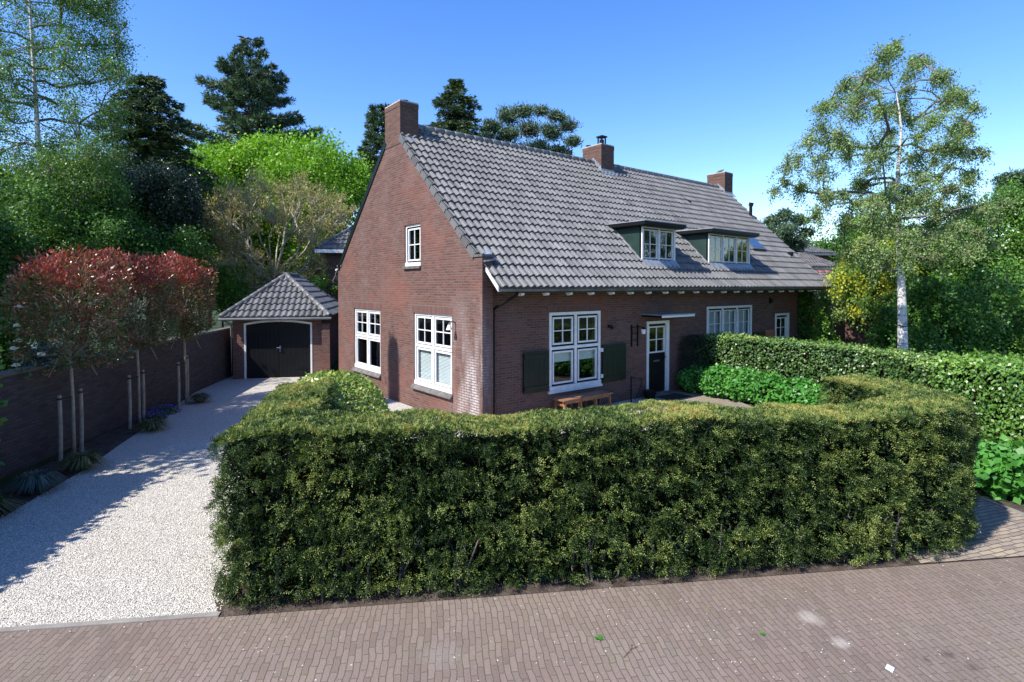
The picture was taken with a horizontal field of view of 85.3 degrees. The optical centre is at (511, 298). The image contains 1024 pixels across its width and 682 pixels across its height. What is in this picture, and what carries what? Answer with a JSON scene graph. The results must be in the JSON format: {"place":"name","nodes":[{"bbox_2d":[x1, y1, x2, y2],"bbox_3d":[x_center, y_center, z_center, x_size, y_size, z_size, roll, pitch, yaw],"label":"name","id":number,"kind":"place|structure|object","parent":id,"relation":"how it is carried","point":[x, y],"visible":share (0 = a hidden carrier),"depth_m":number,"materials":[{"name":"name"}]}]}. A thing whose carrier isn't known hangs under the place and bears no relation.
{"place":"outdoors","nodes":[
{"label":"outdoors","id":0,"kind":"place"},
{"bbox_2d":[315,225,352,299],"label":"neighbour house","id":1,"kind":"structure","parent":0,"point":[332,248],"depth_m":26.51,"materials":[{"name":"grey brick"}]},
{"bbox_2d":[0,376,677,631],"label":"driveway","id":2,"kind":"structure","parent":0,"point":[199,425],"depth_m":7.56,"materials":[{"name":"white gravel"}]},
{"bbox_2d":[176,362,185,407],"bbox_3d":[-9.036,2.328,15.259,0.088,1.251,0.497,0,1,-4],"label":"tree stake","id":3,"kind":"object","parent":2,"relation":"on","point":[178,364],"visible":0.94,"depth_m":15.03,"materials":[{"name":"brown wood"}]},
{"bbox_2d":[186,355,188,396],"bbox_3d":[-9.325,2.301,15.981,0.087,1.270,1.066,-1,2,-30],"label":"tree stake","id":4,"kind":"object","parent":2,"relation":"on","point":[187,358],"visible":0.75,"depth_m":16.38,"materials":[{"name":"brown wood"}]},
{"bbox_2d":[218,272,338,378],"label":"garage","id":5,"kind":"structure","parent":2,"relation":"on","point":[285,324],"depth_m":20.09,"materials":[{"name":"red brick"}]},
{"bbox_2d":[246,322,278,377],"bbox_3d":[-8.940,1.816,19.957,1.084,2.018,0.065,0,1,-11],"label":"door","id":6,"kind":"structure","parent":5,"relation":"in","point":[262,339],"depth_m":19.94,"materials":[{"name":"black paint"}]},
{"bbox_2d":[277,322,310,376],"bbox_3d":[-7.901,1.812,20.156,1.153,2.018,0.139,0,1,-15],"label":"door","id":7,"kind":"structure","parent":5,"relation":"in","point":[294,338],"depth_m":20.14,"materials":[{"name":"black paint"}]},
{"bbox_2d":[553,390,612,416],"bbox_3d":[1.869,2.736,14.478,1.800,0.470,0.460,-1,2,-38],"label":"garden bench","id":8,"kind":"object","parent":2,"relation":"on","point":[594,396],"visible":0.91,"depth_m":14.43,"materials":[{"name":"brown wood"}]},
{"bbox_2d":[630,376,641,401],"bbox_3d":[3.559,2.563,15.842,0.410,0.752,0.100,-1,1,-26],"label":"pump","id":9,"kind":"object","parent":2,"relation":"on","point":[631,377],"visible":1,"depth_m":15.78,"materials":[{"name":"black paint"}]},
{"bbox_2d":[0,557,1023,681],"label":"street","id":10,"kind":"structure","parent":0,"point":[956,615],"depth_m":5.21,"materials":[{"name":"brown brick"}]},
{"bbox_2d":[85,590,990,681],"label":"fallen petals","id":11,"kind":"object","parent":10,"relation":"on","point":[657,637],"visible":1,"depth_m":4.98,"materials":[{"name":"plant"}]},
{"bbox_2d":[885,664,894,672],"bbox_3d":[3.256,3.182,4.793,0.081,0.012,0.059,-1,2,-44],"label":"paper scrap","id":12,"kind":"object","parent":10,"relation":"on","point":[889,668],"visible":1,"depth_m":4.79,"materials":[{"name":"white paper"}]},
{"bbox_2d":[0,289,1023,616],"bbox_3d":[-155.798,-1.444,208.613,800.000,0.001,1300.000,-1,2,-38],"label":"ground","id":13,"kind":"structure","parent":0,"point":[4,481],"depth_m":10.35,"materials":[{"name":"brown soil"}]},
{"bbox_2d":[0,349,8,491],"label":"boundary hedge","id":14,"kind":"object","parent":13,"relation":"on","point":[4,403],"visible":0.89,"depth_m":8.58,"materials":[{"name":"green plant"}]},
{"bbox_2d":[0,94,37,227],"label":"oak tree","id":15,"kind":"object","parent":13,"relation":"on","point":[2,175],"visible":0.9,"depth_m":16.38,"materials":[{"name":"green plant"}]},
{"bbox_2d":[0,204,66,370],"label":"edge tree","id":16,"kind":"object","parent":13,"relation":"on","point":[13,245],"visible":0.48,"depth_m":13.95,"materials":[{"name":"green plant"}]},
{"bbox_2d":[18,343,89,366],"bbox_3d":[-15.113,2.179,17.325,1.780,1.444,4.246,0,1,15],"label":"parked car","id":17,"kind":"object","parent":13,"relation":"on","point":[41,356],"visible":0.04,"depth_m":17.03,"materials":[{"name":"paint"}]},
{"bbox_2d":[0,168,142,342],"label":"dark leaved tree","id":18,"kind":"object","parent":13,"relation":"on","point":[46,205],"visible":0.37,"depth_m":19.65,"materials":[{"name":"green plant"}]},
{"bbox_2d":[0,0,147,326],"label":"birch tree","id":19,"kind":"object","parent":13,"relation":"on","point":[47,165],"visible":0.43,"depth_m":21.21,"materials":[{"name":"green plant"}]},
{"bbox_2d":[0,392,194,517],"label":"bed edge soil","id":20,"kind":"structure","parent":13,"relation":"on","point":[107,442],"depth_m":11.14,"materials":[{"name":"brown soil"}]},
{"bbox_2d":[0,493,26,514],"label":"grass tussock","id":21,"kind":"object","parent":20,"relation":"on","point":[5,501],"depth_m":7.99,"materials":[{"name":"green plant"}]},
{"bbox_2d":[0,468,68,494],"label":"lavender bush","id":22,"kind":"object","parent":20,"relation":"on","point":[35,481],"visible":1,"depth_m":8.78,"materials":[{"name":"green plant"}]},
{"bbox_2d":[57,395,71,460],"bbox_3d":[-8.474,2.435,10.575,0.090,1.251,0.284,1,1,24],"label":"tree stake","id":23,"kind":"object","parent":20,"relation":"on","point":[60,428],"visible":0.92,"depth_m":10.46,"materials":[{"name":"brown wood"}]},
{"bbox_2d":[0,244,135,452],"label":"photinia tree","id":24,"kind":"object","parent":20,"relation":"on","point":[69,336],"visible":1,"depth_m":10.39,"materials":[{"name":"red plant"}]},
{"bbox_2d":[74,388,83,451],"bbox_3d":[-8.505,2.417,10.921,0.089,1.270,0.419,-1,1,-24],"label":"tree stake","id":25,"kind":"object","parent":20,"relation":"on","point":[81,426],"visible":0.93,"depth_m":11.05,"materials":[{"name":"brown wood"}]},
{"bbox_2d":[50,449,112,472],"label":"grass tussock","id":26,"kind":"object","parent":20,"relation":"on","point":[81,461],"depth_m":9.85,"materials":[{"name":"green plant"}]},
{"bbox_2d":[127,375,138,428],"bbox_3d":[-8.829,2.380,12.963,0.088,1.251,0.318,0,1,0],"label":"tree stake","id":27,"kind":"object","parent":20,"relation":"on","point":[129,377],"visible":1,"depth_m":12.82,"materials":[{"name":"brown wood"}]},
{"bbox_2d":[90,251,181,423],"bbox_3d":[-8.812,0.933,13.096,1.873,4.138,1.824,-1,2,-38],"label":"photinia tree","id":28,"kind":"object","parent":20,"relation":"on","point":[135,329],"visible":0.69,"depth_m":12.98,"materials":[{"name":"red plant"}]},
{"bbox_2d":[140,370,144,420],"bbox_3d":[-8.885,2.361,13.364,0.088,1.270,0.515,-1,1,-27],"label":"tree stake","id":29,"kind":"object","parent":20,"relation":"on","point":[142,374],"visible":0.91,"depth_m":13.52,"materials":[{"name":"brown wood"}]},
{"bbox_2d":[131,417,170,432],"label":"grass tussock","id":30,"kind":"object","parent":20,"relation":"on","point":[153,425],"depth_m":12.56,"materials":[{"name":"green plant"}]},
{"bbox_2d":[133,409,168,421],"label":"campanula plant","id":31,"kind":"object","parent":20,"relation":"on","point":[156,414],"visible":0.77,"depth_m":13.71,"materials":[{"name":"purple plant"}]},
{"bbox_2d":[151,404,181,414],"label":"campanula plant","id":32,"kind":"object","parent":20,"relation":"on","point":[168,409],"visible":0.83,"depth_m":14.39,"materials":[{"name":"purple plant"}]},
{"bbox_2d":[150,250,219,404],"bbox_3d":[-9.078,0.781,15.458,1.764,4.335,1.740,-1,2,-38],"label":"photinia tree","id":33,"kind":"object","parent":20,"relation":"on","point":[202,285],"visible":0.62,"depth_m":15.29,"materials":[{"name":"red plant"}]},
{"bbox_2d":[186,392,212,402],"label":"grass tussock","id":34,"kind":"object","parent":20,"relation":"on","point":[198,397],"depth_m":15.64,"materials":[{"name":"green plant"}]},
{"bbox_2d":[0,611,220,632],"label":"kerb","id":35,"kind":"structure","parent":13,"relation":"on","point":[106,622],"depth_m":5.44,"materials":[{"name":"concrete"}]},
{"bbox_2d":[0,326,232,478],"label":"garden wall","id":36,"kind":"structure","parent":13,"relation":"on","point":[29,430],"depth_m":12.16,"materials":[{"name":"brick"}]},
{"bbox_2d":[16,151,222,349],"bbox_3d":[-17.274,-2.074,24.204,10.826,9.666,6.593,1,2,35],"label":"green tree","id":37,"kind":"object","parent":13,"relation":"on","point":[144,236],"visible":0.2,"depth_m":22.34,"materials":[{"name":"green plant"}]},
{"bbox_2d":[97,155,217,342],"bbox_3d":[-16.948,-2.111,26.042,6.004,9.652,4.829,0,1,-5],"label":"holly tree","id":38,"kind":"object","parent":13,"relation":"on","point":[167,190],"visible":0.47,"depth_m":24.92,"materials":[{"name":"green plant"}]},
{"bbox_2d":[86,72,243,340],"bbox_3d":[-20.141,-4.971,31.278,8.255,15.121,8.948,0,1,4],"label":"spruce tree","id":39,"kind":"object","parent":13,"relation":"on","point":[164,141],"visible":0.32,"depth_m":30.27,"materials":[{"name":"green plant"}]},
{"bbox_2d":[163,206,233,334],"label":"shade tree","id":40,"kind":"object","parent":13,"relation":"on","point":[207,235],"visible":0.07,"depth_m":29.72,"materials":[{"name":"green plant"}]},
{"bbox_2d":[195,261,255,327],"bbox_3d":[-14.094,0.388,26.951,3.314,4.609,2.813,1,2,38],"label":"laurel shrub","id":41,"kind":"object","parent":13,"relation":"on","point":[231,293],"visible":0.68,"depth_m":26.36,"materials":[{"name":"green plant"}]},
{"bbox_2d":[184,36,323,292],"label":"pine tree","id":42,"kind":"object","parent":13,"relation":"on","point":[258,91],"visible":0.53,"depth_m":40.28,"materials":[{"name":"green plant"}]},
{"bbox_2d":[216,239,326,312],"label":"tree","id":43,"kind":"object","parent":13,"relation":"on","point":[272,262],"visible":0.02,"depth_m":42.51,"materials":[{"name":"green plant"}]},
{"bbox_2d":[175,124,373,295],"bbox_3d":[-16.828,-4.699,37.072,16.951,14.326,12.316,0,1,9],"label":"maple tree","id":44,"kind":"object","parent":13,"relation":"on","point":[340,170],"visible":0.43,"depth_m":34.37,"materials":[{"name":"green plant"}]},
{"bbox_2d":[195,161,359,295],"bbox_3d":[-12.290,-2.281,29.058,7.688,9.881,10.205,-1,2,-38],"label":"budding tree","id":45,"kind":"object","parent":13,"relation":"on","point":[248,250],"visible":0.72,"depth_m":27.92,"materials":[{"name":"green plant"}]},
{"bbox_2d":[305,271,337,297],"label":"laurel shrub","id":46,"kind":"object","parent":13,"relation":"on","point":[323,279],"visible":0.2,"depth_m":26.26,"materials":[{"name":"green plant"}]},
{"bbox_2d":[351,103,391,203],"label":"pine tree","id":47,"kind":"object","parent":13,"relation":"on","point":[375,140],"visible":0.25,"depth_m":38.81,"materials":[{"name":"green plant"}]},
{"bbox_2d":[426,78,494,135],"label":"fir tree","id":48,"kind":"object","parent":13,"relation":"on","point":[457,119],"visible":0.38,"depth_m":41.02,"materials":[{"name":"green plant"}]},
{"bbox_2d":[476,101,583,154],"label":"broad pine","id":49,"kind":"object","parent":13,"relation":"on","point":[549,132],"visible":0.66,"depth_m":39.94,"materials":[{"name":"green plant"}]},
{"bbox_2d":[760,207,819,251],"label":"background pine","id":50,"kind":"object","parent":13,"relation":"on","point":[785,232],"visible":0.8,"depth_m":39.26,"materials":[{"name":"green plant"}]},
{"bbox_2d":[806,304,841,347],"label":"corner bush","id":51,"kind":"object","parent":13,"relation":"on","point":[820,331],"visible":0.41,"depth_m":22.06,"materials":[{"name":"green plant"}]},
{"bbox_2d":[807,236,841,272],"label":"tree","id":52,"kind":"object","parent":13,"relation":"on","point":[819,244],"visible":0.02,"depth_m":52.70,"materials":[{"name":"green plant"}]},
{"bbox_2d":[813,270,838,320],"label":"outbuilding","id":53,"kind":"structure","parent":13,"relation":"on","point":[822,273],"depth_m":31.10,"materials":[{"name":"brown brick"}]},
{"bbox_2d":[807,275,860,336],"bbox_3d":[13.526,0.847,23.317,2.138,3.858,2.707,1,2,38],"label":"grey shrub","id":54,"kind":"object","parent":13,"relation":"on","point":[832,310],"visible":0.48,"depth_m":22.80,"materials":[{"name":"green plant"}]},
{"bbox_2d":[821,317,886,351],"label":"boundary wall","id":55,"kind":"structure","parent":13,"relation":"on","point":[845,331],"depth_m":23.18,"materials":[{"name":"brown brick"}]},
{"bbox_2d":[806,220,920,263],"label":"tree","id":56,"kind":"object","parent":13,"relation":"on","point":[823,245],"visible":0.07,"depth_m":48.25,"materials":[{"name":"green plant"}]},
{"bbox_2d":[818,233,928,346],"bbox_3d":[13.593,0.064,20.862,4.620,5.554,3.155,-1,2,-38],"label":"laburnum tree","id":57,"kind":"object","parent":13,"relation":"on","point":[853,287],"visible":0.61,"depth_m":20.32,"materials":[{"name":"yellow plant"}]},
{"bbox_2d":[834,208,921,289],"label":"leafy tree","id":58,"kind":"object","parent":13,"relation":"on","point":[852,233],"visible":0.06,"depth_m":25.59,"materials":[{"name":"green plant"}]},
{"bbox_2d":[863,303,914,354],"bbox_3d":[13.307,1.485,19.637,1.533,2.746,2.799,1,2,35],"label":"shade bush","id":59,"kind":"object","parent":13,"relation":"on","point":[879,339],"visible":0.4,"depth_m":19.30,"materials":[{"name":"green plant"}]},
{"bbox_2d":[762,34,1023,349],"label":"birch tree","id":60,"kind":"object","parent":13,"relation":"on","point":[934,227],"visible":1,"depth_m":15.88,"materials":[{"name":"green plant"}]},
{"bbox_2d":[877,223,972,285],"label":"lime tree","id":61,"kind":"object","parent":13,"relation":"on","point":[955,273],"visible":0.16,"depth_m":25.72,"materials":[{"name":"green plant"}]},
{"bbox_2d":[878,272,1012,369],"bbox_3d":[14.170,1.149,18.640,4.480,4.046,2.814,0,1,-11],"label":"elder bush","id":62,"kind":"object","parent":13,"relation":"on","point":[933,303],"visible":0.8,"depth_m":17.92,"materials":[{"name":"green plant"}]},
{"bbox_2d":[924,348,1023,466],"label":"leafy hedge","id":63,"kind":"object","parent":13,"relation":"on","point":[996,396],"visible":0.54,"depth_m":9.65,"materials":[{"name":"green plant"}]},
{"bbox_2d":[934,255,1023,371],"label":"hazel bush","id":64,"kind":"object","parent":13,"relation":"on","point":[1008,287],"visible":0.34,"depth_m":19.33,"materials":[{"name":"green plant"}]},
{"bbox_2d":[936,173,1023,321],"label":"elm tree","id":65,"kind":"object","parent":13,"relation":"on","point":[1015,242],"visible":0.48,"depth_m":23.08,"materials":[{"name":"green plant"}]},
{"bbox_2d":[967,434,1023,504],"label":"hydrangea","id":66,"kind":"object","parent":13,"relation":"on","point":[1003,478],"visible":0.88,"depth_m":8.63,"materials":[{"name":"green plant"}]},
{"bbox_2d":[0,0,1023,273],"label":"sky","id":67,"kind":"structure","parent":0,"point":[687,89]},
{"bbox_2d":[332,99,831,422],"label":"semi detached house","id":68,"kind":"structure","parent":0,"point":[476,275],"depth_m":15.99,"materials":[{"name":"red brick"}]},
{"bbox_2d":[351,308,380,377],"bbox_3d":[-4.549,1.336,17.530,0.240,2.050,2.080,-1,2,-38],"label":"window","id":69,"kind":"structure","parent":68,"relation":"in","point":[369,369],"depth_m":17.55,"materials":[{"name":"white paint"}]},
{"bbox_2d":[402,223,420,268],"bbox_3d":[-2.666,-1.420,15.111,0.210,1.210,0.970,-1,2,-38],"label":"window","id":70,"kind":"structure","parent":68,"relation":"in","point":[414,263],"depth_m":15.23,"materials":[{"name":"white paint"}]},
{"bbox_2d":[410,313,452,399],"bbox_3d":[-2.043,1.408,14.369,0.247,2.050,2.030,-1,2,-38],"label":"window","id":71,"kind":"structure","parent":68,"relation":"in","point":[435,378],"depth_m":14.37,"materials":[{"name":"white paint"}]},
{"bbox_2d":[548,311,602,393],"bbox_3d":[1.668,1.369,14.773,1.970,2.070,0.180,-1,2,-38],"label":"window","id":72,"kind":"structure","parent":68,"relation":"in","point":[574,350],"depth_m":14.74,"materials":[{"name":"white paint"}]},
{"bbox_2d":[649,323,665,390],"bbox_3d":[4.413,1.781,16.947,0.874,2.067,0.153,-1,2,-38],"label":"door","id":73,"kind":"structure","parent":68,"relation":"in","point":[657,358],"depth_m":17.01,"materials":[{"name":"black paint"}]},
{"bbox_2d":[706,305,751,340],"bbox_3d":[7.582,1.046,19.485,2.880,1.620,0.162,-1,2,-38],"label":"window","id":74,"kind":"structure","parent":68,"relation":"in","point":[719,318],"depth_m":19.59,"materials":[{"name":"white paint"}]},
{"bbox_2d":[777,315,785,343],"bbox_3d":[10.542,1.660,21.794,0.904,2.047,0.153,-1,2,-38],"label":"door","id":75,"kind":"structure","parent":68,"relation":"in","point":[780,316],"depth_m":21.94,"materials":[{"name":"white paint"}]},
{"bbox_2d":[796,290,815,344],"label":"climbing ivy","id":76,"kind":"object","parent":68,"relation":"attached to","point":[805,299],"visible":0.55,"depth_m":22.62,"materials":[{"name":"green plant"}]},
{"bbox_2d":[212,393,1023,616],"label":"garden soil","id":77,"kind":"structure","parent":0,"point":[541,586],"depth_m":6.15,"materials":[{"name":"brown soil"}]},
{"bbox_2d":[277,369,391,436],"bbox_3d":[-2.995,2.123,9.183,1.964,1.982,2.488,-1,2,-38],"label":"laurel bush","id":78,"kind":"object","parent":77,"relation":"on","point":[376,402],"visible":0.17,"depth_m":8.94,"materials":[{"name":"green plant"}]},
{"bbox_2d":[201,373,984,613],"bbox_3d":[1.369,2.204,7.762,9.952,1.968,3.527,0,1,-7],"label":"yew hedge","id":79,"kind":"object","parent":77,"relation":"on","point":[321,501],"visible":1,"depth_m":6.24,"materials":[{"name":"green plant"}]},
{"bbox_2d":[677,334,712,390],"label":"yew pillar","id":80,"kind":"structure","parent":77,"relation":"on","point":[697,339],"depth_m":17.34,"materials":[{"name":"green plant"}]},
{"bbox_2d":[676,365,717,393],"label":"hydrangea","id":81,"kind":"object","parent":77,"relation":"on","point":[687,382],"visible":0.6,"depth_m":16.98,"materials":[{"name":"green plant"}]},
{"bbox_2d":[698,363,744,397],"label":"hydrangea","id":82,"kind":"object","parent":77,"relation":"on","point":[713,391],"visible":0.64,"depth_m":16.33,"materials":[{"name":"green plant"}]},
{"bbox_2d":[721,366,767,403],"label":"hydrangea","id":83,"kind":"object","parent":77,"relation":"on","point":[731,382],"visible":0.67,"depth_m":15.68,"materials":[{"name":"green plant"}]},
{"bbox_2d":[745,371,792,408],"bbox_3d":[7.115,2.489,15.271,1.342,1.046,1.308,-1,2,-38],"label":"hydrangea","id":84,"kind":"object","parent":77,"relation":"on","point":[773,378],"visible":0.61,"depth_m":15.04,"materials":[{"name":"green plant"}]},
{"bbox_2d":[772,376,822,409],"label":"hydrangea","id":85,"kind":"object","parent":77,"relation":"on","point":[797,388],"visible":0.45,"depth_m":14.36,"materials":[{"name":"green plant"}]},
{"bbox_2d":[796,382,833,410],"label":"hydrangea","id":86,"kind":"object","parent":77,"relation":"on","point":[809,396],"visible":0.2,"depth_m":13.61,"materials":[{"name":"green plant"}]},
{"bbox_2d":[691,331,964,402],"bbox_3d":[8.009,2.026,14.644,2.261,2.017,8.123,0,1,-17],"label":"ivy hedge","id":87,"kind":"object","parent":77,"relation":"on","point":[793,357],"visible":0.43,"depth_m":14.85,"materials":[{"name":"green plant"}]},
{"bbox_2d":[735,401,1023,515],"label":"path edging","id":88,"kind":"object","parent":77,"relation":"on","point":[1002,506],"visible":0.22,"depth_m":8.34,"materials":[{"name":"concrete"}]},
{"bbox_2d":[793,246,836,259],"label":"neighbour house","id":89,"kind":"structure","parent":0,"point":[821,253],"depth_m":42.13,"materials":[{"name":"grey tile"}]},
{"bbox_2d":[795,252,836,271],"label":"neighbour house","id":90,"kind":"structure","parent":0,"point":[814,262],"depth_m":34.91,"materials":[{"name":"grey tile"}]},
{"bbox_2d":[639,389,1023,562],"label":"garden path","id":91,"kind":"structure","parent":0,"point":[1001,529],"depth_m":7.36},
{"bbox_2d":[643,389,656,399],"bbox_3d":[4.027,2.800,16.265,0.400,0.260,0.400,-1,2,-38],"label":"plant pot","id":92,"kind":"object","parent":91,"relation":"on","point":[649,393],"visible":0.92,"depth_m":16.14,"materials":[{"name":"black paint"}]},
{"bbox_2d":[656,393,690,399],"bbox_3d":[4.803,2.897,16.536,0.950,0.017,0.600,-1,2,-38],"label":"doormat","id":93,"kind":"object","parent":91,"relation":"on","point":[673,396],"visible":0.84,"depth_m":16.49,"materials":[{"name":"rubber"}]},
{"bbox_2d":[987,166,1023,321],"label":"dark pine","id":94,"kind":"object","parent":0,"point":[1017,174],"visible":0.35,"depth_m":33.47,"materials":[{"name":"green plant"}]}
]}

